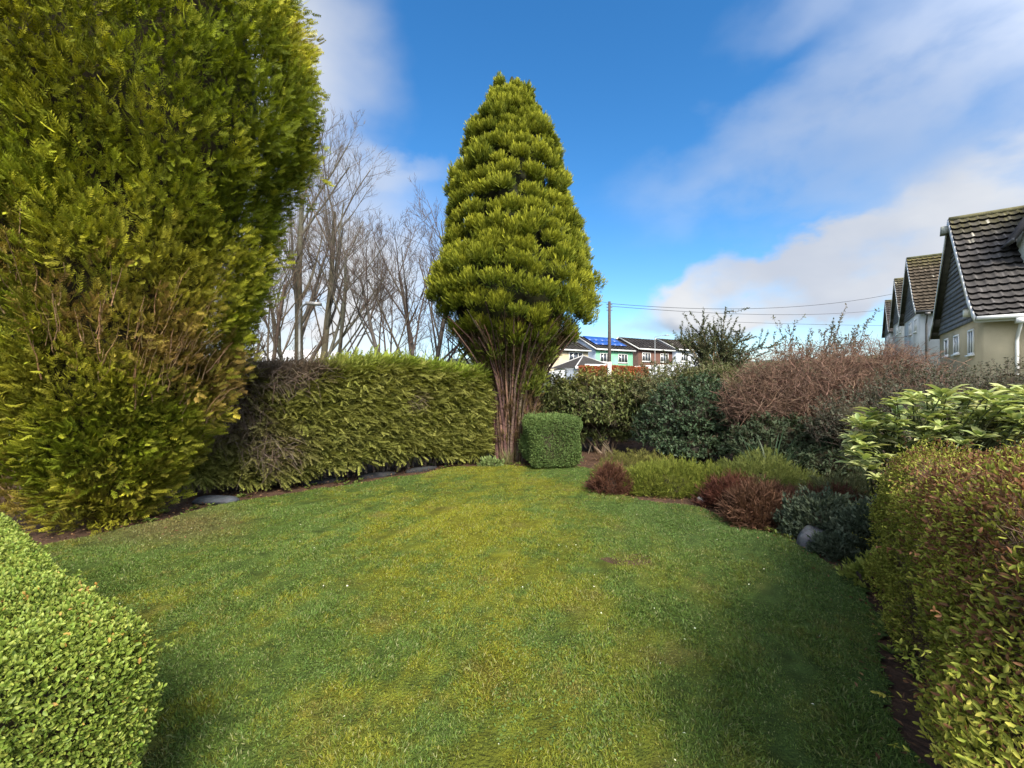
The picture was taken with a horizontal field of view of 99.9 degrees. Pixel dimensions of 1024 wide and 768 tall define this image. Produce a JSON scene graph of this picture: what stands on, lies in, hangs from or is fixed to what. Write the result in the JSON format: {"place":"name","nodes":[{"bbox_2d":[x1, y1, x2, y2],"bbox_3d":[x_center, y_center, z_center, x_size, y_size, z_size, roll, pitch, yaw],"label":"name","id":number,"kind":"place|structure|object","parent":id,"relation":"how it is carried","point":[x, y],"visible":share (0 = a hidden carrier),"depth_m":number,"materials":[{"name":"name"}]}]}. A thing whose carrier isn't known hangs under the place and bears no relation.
{"place":"outdoors","nodes":[
{"label":"outdoors","id":0,"kind":"place"},
{"bbox_2d":[39,465,931,767],"bbox_3d":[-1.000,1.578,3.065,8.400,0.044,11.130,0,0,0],"label":"lawn","id":1,"kind":"structure","parent":0,"point":[492,751],"depth_m":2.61,"materials":[{"name":"green plant"}]},
{"bbox_2d":[0,512,174,767],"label":"box hedge","id":2,"kind":"object","parent":1,"relation":"on","point":[63,635],"visible":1,"depth_m":1.26,"materials":[{"name":"green plant"}]},
{"bbox_2d":[119,524,813,760],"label":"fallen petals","id":3,"kind":"object","parent":1,"relation":"on","point":[522,586],"visible":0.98,"depth_m":2.83,"materials":[{"name":"white plant"}]},
{"bbox_2d":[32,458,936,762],"bbox_3d":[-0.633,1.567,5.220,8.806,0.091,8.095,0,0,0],"label":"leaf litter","id":4,"kind":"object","parent":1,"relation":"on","point":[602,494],"visible":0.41,"depth_m":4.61,"materials":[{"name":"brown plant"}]},
{"bbox_2d":[119,461,930,693],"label":"weeds","id":5,"kind":"object","parent":1,"relation":"on","point":[881,645],"visible":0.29,"depth_m":4.43,"materials":[{"name":"green plant"}]},
{"bbox_2d":[517,410,583,468],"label":"clipped bush","id":6,"kind":"object","parent":1,"relation":"on","point":[549,440],"visible":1,"depth_m":8.02,"materials":[{"name":"green plant"}]},
{"bbox_2d":[0,355,1023,767],"bbox_3d":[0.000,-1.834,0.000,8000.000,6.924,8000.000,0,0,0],"label":"ground","id":7,"kind":"structure","parent":0,"point":[908,729],"depth_m":5.16,"materials":[{"name":"soil"}]},
{"bbox_2d":[0,0,335,536],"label":"golden conifer","id":8,"kind":"object","parent":7,"relation":"on","point":[135,154],"visible":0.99,"depth_m":4.17,"materials":[{"name":"green plant"}]},
{"bbox_2d":[192,495,239,504],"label":"flat slab","id":9,"kind":"structure","parent":7,"relation":"on","point":[216,499],"depth_m":5.70,"materials":[{"name":"stone"}]},
{"bbox_2d":[213,210,337,362],"bbox_3d":[-8.484,-1.942,12.605,5.858,6.969,3.908,0,0,21],"label":"bare tree","id":10,"kind":"object","parent":7,"relation":"on","point":[276,333],"visible":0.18,"depth_m":12.88,"materials":[{"name":"brown plant"}]},
{"bbox_2d":[252,349,335,362],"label":"pale bungalow","id":11,"kind":"object","parent":7,"relation":"on","point":[305,352],"depth_m":43.63,"materials":[{"name":"paint"}]},
{"bbox_2d":[298,301,321,358],"bbox_3d":[-6.137,-0.426,13.000,0.705,4.117,0.220,0,0,0],"label":"street lamp","id":12,"kind":"object","parent":7,"relation":"on","point":[299,323],"visible":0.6,"depth_m":12.97,"materials":[{"name":"metal"}]},
{"bbox_2d":[299,477,343,485],"bbox_3d":[-3.076,1.588,6.974,0.707,0.098,0.188,0,0,-35],"label":"edging stone","id":13,"kind":"object","parent":7,"relation":"on","point":[326,480],"visible":0.58,"depth_m":6.95,"materials":[{"name":"grey stone"}]},
{"bbox_2d":[239,99,420,361],"bbox_3d":[-6.377,-3.649,13.937,6.752,10.316,5.919,0,0,27],"label":"bare tree","id":14,"kind":"object","parent":7,"relation":"on","point":[329,317],"visible":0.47,"depth_m":13.59,"materials":[{"name":"brown plant"}]},
{"bbox_2d":[174,338,497,494],"bbox_3d":[-2.801,0.504,7.537,5.764,2.469,2.303,0,0,-34],"label":"conifer hedge","id":15,"kind":"object","parent":7,"relation":"on","point":[305,420],"visible":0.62,"depth_m":6.86,"materials":[{"name":"green plant"}]},
{"bbox_2d":[357,471,396,478],"bbox_3d":[-2.352,1.585,7.492,0.690,0.092,0.202,0,0,-35],"label":"edging stone","id":16,"kind":"object","parent":7,"relation":"on","point":[376,474],"visible":0.88,"depth_m":7.41,"materials":[{"name":"grey stone"}]},
{"bbox_2d":[303,172,468,365],"bbox_3d":[-2.036,-2.621,12.803,7.972,8.469,5.567,0,0,-20],"label":"bare tree","id":17,"kind":"object","parent":7,"relation":"on","point":[405,295],"visible":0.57,"depth_m":12.99,"materials":[{"name":"brown plant"}]},
{"bbox_2d":[405,466,436,472],"bbox_3d":[-1.672,1.582,7.978,0.647,0.089,0.169,0,0,-35],"label":"edging stone","id":18,"kind":"object","parent":7,"relation":"on","point":[416,469],"visible":0.95,"depth_m":7.90,"materials":[{"name":"grey stone"}]},
{"bbox_2d":[476,454,504,466],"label":"primrose plant","id":19,"kind":"object","parent":7,"relation":"on","point":[490,461],"visible":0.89,"depth_m":8.27,"materials":[{"name":"green plant"}]},
{"bbox_2d":[495,448,518,464],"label":"dead grass tuft","id":20,"kind":"object","parent":7,"relation":"on","point":[507,458],"visible":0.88,"depth_m":8.58,"materials":[{"name":"beige plant"}]},
{"bbox_2d":[422,70,608,461],"bbox_3d":[0.085,-2.491,9.312,3.926,8.362,3.810,0,0,0],"label":"tiered conifer","id":21,"kind":"object","parent":7,"relation":"on","point":[512,269],"visible":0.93,"depth_m":8.28,"materials":[{"name":"green plant"}]},
{"bbox_2d":[548,339,591,378],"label":"cream house","id":22,"kind":"structure","parent":7,"relation":"on","point":[573,350],"depth_m":53.02,"materials":[{"name":"paint"}]},
{"bbox_2d":[569,352,582,359],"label":"window","id":23,"kind":"structure","parent":22,"relation":"in","point":[572,355],"depth_m":53.18,"materials":[{"name":"white paint"}]},
{"bbox_2d":[551,355,606,376],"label":"garage","id":24,"kind":"structure","parent":7,"relation":"on","point":[572,366],"depth_m":44.84,"materials":[{"name":"tile"}]},
{"bbox_2d":[535,365,651,453],"bbox_3d":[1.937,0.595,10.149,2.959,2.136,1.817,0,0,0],"label":"laurel bush","id":25,"kind":"object","parent":7,"relation":"on","point":[600,411],"visible":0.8,"depth_m":9.88,"materials":[{"name":"green plant"}]},
{"bbox_2d":[593,446,618,459],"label":"dead grass tuft","id":26,"kind":"object","parent":7,"relation":"on","point":[604,455],"visible":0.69,"depth_m":8.92,"materials":[{"name":"beige plant"}]},
{"bbox_2d":[577,336,635,365],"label":"mint house","id":27,"kind":"structure","parent":7,"relation":"on","point":[621,353],"depth_m":56.97,"materials":[{"name":"paint"}]},
{"bbox_2d":[600,353,607,362],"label":"window","id":28,"kind":"structure","parent":27,"relation":"in","point":[603,356],"depth_m":55.72,"materials":[{"name":"white paint"}]},
{"bbox_2d":[618,354,627,363],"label":"window","id":29,"kind":"structure","parent":27,"relation":"in","point":[622,358],"depth_m":57.48,"materials":[{"name":"white paint"}]},
{"bbox_2d":[606,301,611,374],"bbox_3d":[7.473,-2.762,33.000,0.389,7.131,0.310,0,0,-37],"label":"telegraph pole","id":30,"kind":"object","parent":7,"relation":"on","point":[609,307],"visible":0.71,"depth_m":32.90,"materials":[{"name":"brown wood"}]},
{"bbox_2d":[612,306,867,314],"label":"overhead wire","id":31,"kind":"object","parent":30,"relation":"attached to","point":[730,313],"visible":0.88,"depth_m":43.07,"materials":[{"name":"paint"}]},
{"bbox_2d":[611,294,890,308],"bbox_3d":[24.343,-7.953,39.501,36.159,3.594,0.036,0,0,-21],"label":"overhead wire","id":32,"kind":"object","parent":30,"relation":"attached to","point":[749,308],"visible":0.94,"depth_m":38.37,"materials":[{"name":"paint"}]},
{"bbox_2d":[578,364,649,385],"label":"copper hedge","id":33,"kind":"object","parent":7,"relation":"on","point":[614,366],"visible":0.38,"depth_m":34.75,"materials":[{"name":"brown plant"}]},
{"bbox_2d":[551,363,682,383],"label":"boundary wall","id":34,"kind":"structure","parent":7,"relation":"on","point":[562,371],"depth_m":49.52,"materials":[{"name":"stone"}]},
{"bbox_2d":[589,448,681,475],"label":"green heather","id":35,"kind":"object","parent":7,"relation":"on","point":[625,459],"visible":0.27,"depth_m":7.34,"materials":[{"name":"green plant"}]},
{"bbox_2d":[616,337,675,365],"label":"brown house","id":36,"kind":"structure","parent":7,"relation":"on","point":[647,351],"depth_m":60.75,"materials":[{"name":"brick"}]},
{"bbox_2d":[642,352,650,361],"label":"window","id":37,"kind":"structure","parent":36,"relation":"in","point":[646,357],"depth_m":59.76,"materials":[{"name":"white paint"}]},
{"bbox_2d":[660,353,668,362],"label":"window","id":38,"kind":"structure","parent":36,"relation":"in","point":[662,357],"depth_m":61.56,"materials":[{"name":"white paint"}]},
{"bbox_2d":[617,452,712,498],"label":"green heather","id":39,"kind":"object","parent":7,"relation":"on","point":[663,478],"visible":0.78,"depth_m":6.19,"materials":[{"name":"green plant"}]},
{"bbox_2d":[654,338,702,369],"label":"white house","id":40,"kind":"structure","parent":7,"relation":"on","point":[678,354],"depth_m":64.27,"materials":[{"name":"paint"}]},
{"bbox_2d":[681,353,687,361],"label":"window","id":41,"kind":"structure","parent":40,"relation":"in","point":[682,356],"depth_m":63.78,"materials":[{"name":"white paint"}]},
{"bbox_2d":[626,356,746,455],"bbox_3d":[3.940,0.513,9.633,2.845,2.318,1.455,0,0,0],"label":"olive leaved shrub","id":42,"kind":"object","parent":7,"relation":"on","point":[717,370],"visible":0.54,"depth_m":9.47,"materials":[{"name":"green plant"}]},
{"bbox_2d":[630,369,754,466],"bbox_3d":[3.946,0.678,8.841,2.926,1.971,1.758,0,0,0],"label":"evergreen shrub","id":43,"kind":"object","parent":7,"relation":"on","point":[682,419],"visible":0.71,"depth_m":8.44,"materials":[{"name":"green plant"}]},
{"bbox_2d":[686,459,744,498],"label":"green heather","id":44,"kind":"object","parent":7,"relation":"on","point":[703,476],"visible":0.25,"depth_m":6.08,"materials":[{"name":"green plant"}]},
{"bbox_2d":[662,307,786,387],"bbox_3d":[5.233,-0.659,10.609,2.978,2.528,1.745,0,0,0],"label":"spiky cotoneaster","id":45,"kind":"object","parent":7,"relation":"on","point":[725,350],"visible":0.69,"depth_m":10.48,"materials":[{"name":"green plant"}]},
{"bbox_2d":[689,468,761,511],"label":"red heather","id":46,"kind":"object","parent":7,"relation":"on","point":[713,491],"visible":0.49,"depth_m":5.59,"materials":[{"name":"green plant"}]},
{"bbox_2d":[635,353,817,438],"bbox_3d":[6.295,0.330,11.841,6.213,2.483,1.828,0,0,0],"label":"roadside shrub","id":47,"kind":"object","parent":7,"relation":"on","point":[734,374],"visible":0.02,"depth_m":11.73,"materials":[{"name":"green plant"}]},
{"bbox_2d":[714,473,803,532],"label":"red heather","id":48,"kind":"object","parent":7,"relation":"on","point":[752,504],"visible":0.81,"depth_m":4.83,"materials":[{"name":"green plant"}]},
{"bbox_2d":[706,445,824,490],"bbox_3d":[3.554,1.264,6.050,1.718,0.811,1.148,0,0,0],"label":"green heather","id":49,"kind":"object","parent":7,"relation":"on","point":[781,471],"visible":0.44,"depth_m":5.92,"materials":[{"name":"green plant"}]},
{"bbox_2d":[725,431,835,472],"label":"iris clump","id":50,"kind":"object","parent":7,"relation":"on","point":[788,450],"visible":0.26,"depth_m":6.68,"materials":[{"name":"green plant"}]},
{"bbox_2d":[759,477,812,496],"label":"red heather","id":51,"kind":"object","parent":7,"relation":"on","point":[780,484],"visible":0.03,"depth_m":5.39,"materials":[{"name":"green plant"}]},
{"bbox_2d":[796,525,827,546],"bbox_3d":[3.005,1.567,4.300,0.461,0.255,0.250,0,0,-43],"label":"grey rock","id":52,"kind":"object","parent":7,"relation":"on","point":[802,539],"visible":0.39,"depth_m":4.22,"materials":[{"name":"stone"}]},
{"bbox_2d":[771,482,855,539],"bbox_3d":[3.219,1.352,4.528,0.911,0.649,0.805,0,0,0],"label":"grey shrublet","id":53,"kind":"object","parent":7,"relation":"on","point":[811,510],"visible":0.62,"depth_m":4.48,"materials":[{"name":"green plant"}]},
{"bbox_2d":[722,411,909,479],"bbox_3d":[4.959,0.980,7.045,2.766,1.353,1.625,0,0,23],"label":"dark shrub","id":54,"kind":"object","parent":7,"relation":"on","point":[766,431],"visible":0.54,"depth_m":7.05,"materials":[{"name":"green plant"}]},
{"bbox_2d":[775,478,863,509],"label":"red heather","id":55,"kind":"object","parent":7,"relation":"on","point":[841,491],"visible":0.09,"depth_m":5.01,"materials":[{"name":"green plant"}]},
{"bbox_2d":[771,303,880,398],"bbox_3d":[7.540,-0.792,10.546,2.175,2.395,1.188,0,0,0],"label":"thin tall shrub","id":56,"kind":"object","parent":7,"relation":"on","point":[834,335],"visible":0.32,"depth_m":10.48,"materials":[{"name":"brown plant"}]},
{"bbox_2d":[805,526,863,565],"bbox_3d":[2.979,1.478,3.970,0.483,0.334,0.464,0,0,0],"label":"grey shrublet","id":57,"kind":"object","parent":7,"relation":"on","point":[832,546],"visible":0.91,"depth_m":3.90,"materials":[{"name":"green plant"}]},
{"bbox_2d":[699,326,972,473],"bbox_3d":[5.843,0.280,7.887,4.567,2.772,2.071,0,0,0],"label":"bare twiggy bush","id":58,"kind":"object","parent":7,"relation":"on","point":[798,397],"visible":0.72,"depth_m":7.59,"materials":[{"name":"brown plant"}]},
{"bbox_2d":[795,465,882,509],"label":"green heather","id":59,"kind":"object","parent":7,"relation":"on","point":[860,486],"visible":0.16,"depth_m":5.44,"materials":[{"name":"green plant"}]},
{"bbox_2d":[820,493,898,563],"bbox_3d":[3.341,1.337,4.022,0.780,0.667,0.740,0,0,0],"label":"grey shrublet","id":60,"kind":"object","parent":7,"relation":"on","point":[855,522],"visible":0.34,"depth_m":3.98,"materials":[{"name":"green plant"}]},
{"bbox_2d":[835,548,891,592],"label":"yellow green weed","id":61,"kind":"object","parent":7,"relation":"on","point":[855,571],"visible":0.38,"depth_m":3.40,"materials":[{"name":"green plant"}]},
{"bbox_2d":[881,299,892,353],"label":"chalet house","id":62,"kind":"structure","parent":7,"relation":"on","point":[887,332],"depth_m":56.51,"materials":[{"name":"paint"}]},
{"bbox_2d":[889,277,903,364],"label":"chalet house","id":63,"kind":"structure","parent":7,"relation":"on","point":[896,304],"depth_m":43.48,"materials":[{"name":"paint"}]},
{"bbox_2d":[798,354,1023,464],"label":"grey leaved shrub","id":64,"kind":"object","parent":7,"relation":"on","point":[834,424],"visible":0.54,"depth_m":6.33,"materials":[{"name":"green plant"}]},
{"bbox_2d":[898,253,941,371],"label":"chalet house","id":65,"kind":"structure","parent":7,"relation":"on","point":[920,281],"depth_m":29.32,"materials":[{"name":"tile"}]},
{"bbox_2d":[908,322,911,336],"bbox_3d":[28.935,-3.970,31.309,0.109,0.960,1.020,0,0,36],"label":"window","id":66,"kind":"structure","parent":65,"relation":"in","point":[910,324],"depth_m":31.24,"materials":[{"name":"white paint"}]},
{"bbox_2d":[912,318,916,333],"bbox_3d":[27.642,-3.970,29.530,0.109,0.960,1.020,0,0,36],"label":"window","id":67,"kind":"structure","parent":65,"relation":"in","point":[915,320],"depth_m":29.49,"materials":[{"name":"white paint"}]},
{"bbox_2d":[836,383,1023,504],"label":"spotted laurel","id":68,"kind":"object","parent":7,"relation":"on","point":[1002,418],"visible":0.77,"depth_m":4.16,"materials":[{"name":"green plant"}]},
{"bbox_2d":[852,429,1023,767],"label":"privet hedge","id":69,"kind":"object","parent":7,"relation":"on","point":[951,528],"visible":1,"depth_m":1.30,"materials":[{"name":"green plant"}]},
{"bbox_2d":[929,205,1023,391],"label":"chalet house","id":70,"kind":"structure","parent":7,"relation":"on","point":[978,313],"depth_m":16.16,"materials":[{"name":"tile"}]},
{"bbox_2d":[942,338,948,357],"bbox_3d":[19.668,-1.620,19.522,0.109,0.860,0.820,0,0,36],"label":"window","id":71,"kind":"structure","parent":70,"relation":"in","point":[946,341],"depth_m":19.52,"materials":[{"name":"white paint"}]},
{"bbox_2d":[951,334,959,355],"bbox_3d":[18.595,-1.620,18.046,0.109,0.860,0.970,0,0,36],"label":"window","id":72,"kind":"structure","parent":70,"relation":"in","point":[956,338],"depth_m":18.00,"materials":[{"name":"white paint"}]},
{"bbox_2d":[965,329,974,356],"bbox_3d":[17.302,-1.545,16.266,0.109,1.010,0.870,0,0,36],"label":"window","id":73,"kind":"structure","parent":70,"relation":"in","point":[970,333],"depth_m":16.23,"materials":[{"name":"white paint"}]},
{"bbox_2d":[580,456,637,496],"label":"red heather","id":74,"kind":"object","parent":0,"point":[606,479],"visible":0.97,"depth_m":6.22,"materials":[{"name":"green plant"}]},
{"bbox_2d":[453,358,775,364],"bbox_3d":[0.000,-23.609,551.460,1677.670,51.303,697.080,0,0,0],"label":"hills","id":75,"kind":"structure","parent":0,"point":[471,362],"depth_m":630.32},
{"bbox_2d":[206,0,1023,360],"label":"sky","id":76,"kind":"structure","parent":0,"point":[768,155],"materials":[{"name":"blue"}]},
{"bbox_2d":[718,321,882,325],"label":"overhead wire","id":77,"kind":"object","parent":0,"point":[812,324],"visible":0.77,"depth_m":62.10,"materials":[{"name":"paint"}]}
]}

